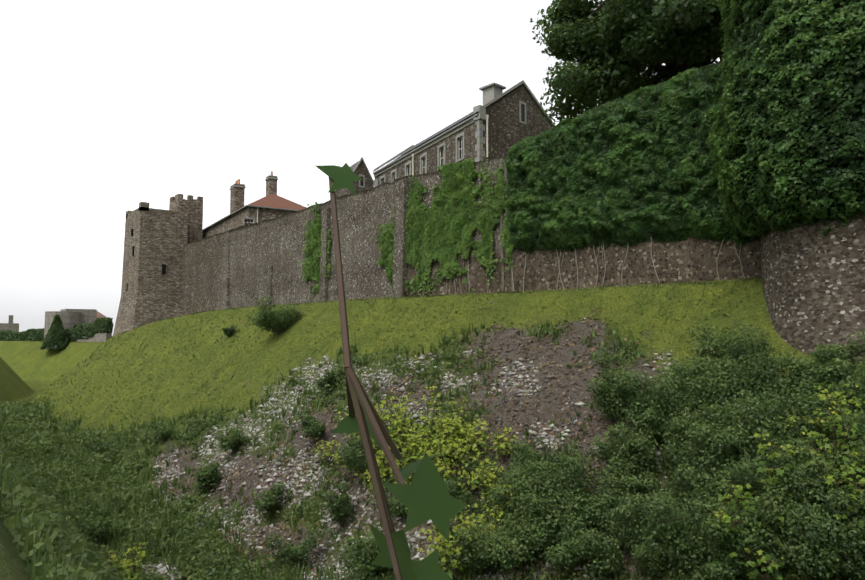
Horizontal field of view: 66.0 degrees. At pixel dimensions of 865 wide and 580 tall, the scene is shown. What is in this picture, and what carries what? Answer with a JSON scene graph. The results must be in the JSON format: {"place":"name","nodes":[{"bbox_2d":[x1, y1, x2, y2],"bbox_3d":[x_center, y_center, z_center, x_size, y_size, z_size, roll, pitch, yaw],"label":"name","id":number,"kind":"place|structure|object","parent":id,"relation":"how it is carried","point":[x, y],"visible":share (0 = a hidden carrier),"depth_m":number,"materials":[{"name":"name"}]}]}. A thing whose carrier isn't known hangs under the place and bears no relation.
{"place":"outdoors","nodes":[
{"label":"outdoors","id":0,"kind":"place"},
{"bbox_2d":[0,0,719,335],"label":"sky","id":1,"kind":"structure","parent":0,"point":[108,107],"materials":[{"name":"white"}]},
{"bbox_2d":[0,278,864,579],"bbox_3d":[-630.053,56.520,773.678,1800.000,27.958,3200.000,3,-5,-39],"label":"terrain","id":2,"kind":"structure","parent":0,"point":[28,370],"depth_m":40.50,"materials":[{"name":"green plant"}]},
{"bbox_2d":[0,309,113,349],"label":"trees","id":3,"kind":"object","parent":2,"relation":"on","point":[62,328],"visible":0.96,"depth_m":218.61,"materials":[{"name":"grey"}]},
{"bbox_2d":[113,194,202,335],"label":"tower","id":4,"kind":"structure","parent":2,"relation":"on","point":[156,241],"depth_m":96.81,"materials":[{"name":"stone"}]},
{"bbox_2d":[202,171,306,238],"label":"house","id":5,"kind":"structure","parent":2,"relation":"on","point":[271,204],"depth_m":89.56,"materials":[{"name":"stone"}]},
{"bbox_2d":[316,163,467,579],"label":"sycamore twig","id":6,"kind":"object","parent":2,"relation":"on","point":[423,496],"visible":1,"depth_m":1.00,"materials":[{"name":"green plant"}]},
{"bbox_2d":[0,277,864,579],"bbox_3d":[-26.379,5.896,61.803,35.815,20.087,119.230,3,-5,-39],"label":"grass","id":7,"kind":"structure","parent":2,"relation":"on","point":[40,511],"depth_m":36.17,"materials":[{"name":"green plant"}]},
{"bbox_2d":[335,80,554,196],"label":"barrack building","id":8,"kind":"structure","parent":2,"relation":"on","point":[499,123],"depth_m":65.50,"materials":[{"name":"stone"}]},
{"bbox_2d":[69,295,864,579],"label":"bushes","id":9,"kind":"object","parent":2,"relation":"on","point":[723,407],"visible":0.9,"depth_m":24.18,"materials":[{"name":"green plant"}]},
{"bbox_2d":[183,154,761,315],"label":"curtain wall","id":10,"kind":"structure","parent":2,"relation":"on","point":[244,266],"depth_m":53.69,"materials":[{"name":"grey stone"}]},
{"bbox_2d":[299,155,515,302],"bbox_3d":[-3.670,-3.890,53.194,1.472,10.050,27.666,4,-5,-43],"label":"creeper on wall","id":11,"kind":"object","parent":10,"relation":"attached to","point":[449,222],"visible":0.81,"depth_m":48.00,"materials":[{"name":"green plant"}]},
{"bbox_2d":[505,60,757,290],"bbox_3d":[12.657,-6.219,36.068,1.782,12.412,22.934,4,-5,-44],"label":"ivy on wall","id":12,"kind":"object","parent":10,"relation":"attached to","point":[632,168],"visible":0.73,"depth_m":37.61,"materials":[{"name":"green plant"}]},
{"bbox_2d":[101,383,864,579],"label":"flowering shrubs","id":13,"kind":"object","parent":2,"relation":"on","point":[451,435],"visible":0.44,"depth_m":26.45,"materials":[{"name":"green plant"}]},
{"bbox_2d":[530,0,725,124],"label":"tree","id":14,"kind":"object","parent":2,"relation":"on","point":[622,48],"visible":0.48,"depth_m":47.03,"materials":[{"name":"green plant"}]},
{"bbox_2d":[760,203,864,360],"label":"stone wall","id":15,"kind":"structure","parent":2,"relation":"on","point":[813,278],"depth_m":26.62,"materials":[{"name":"grey stone"}]},
{"bbox_2d":[706,0,864,240],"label":"ivy on bastion","id":16,"kind":"object","parent":15,"relation":"attached to","point":[786,137],"visible":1,"depth_m":26.36,"materials":[{"name":"green plant"}]}
]}

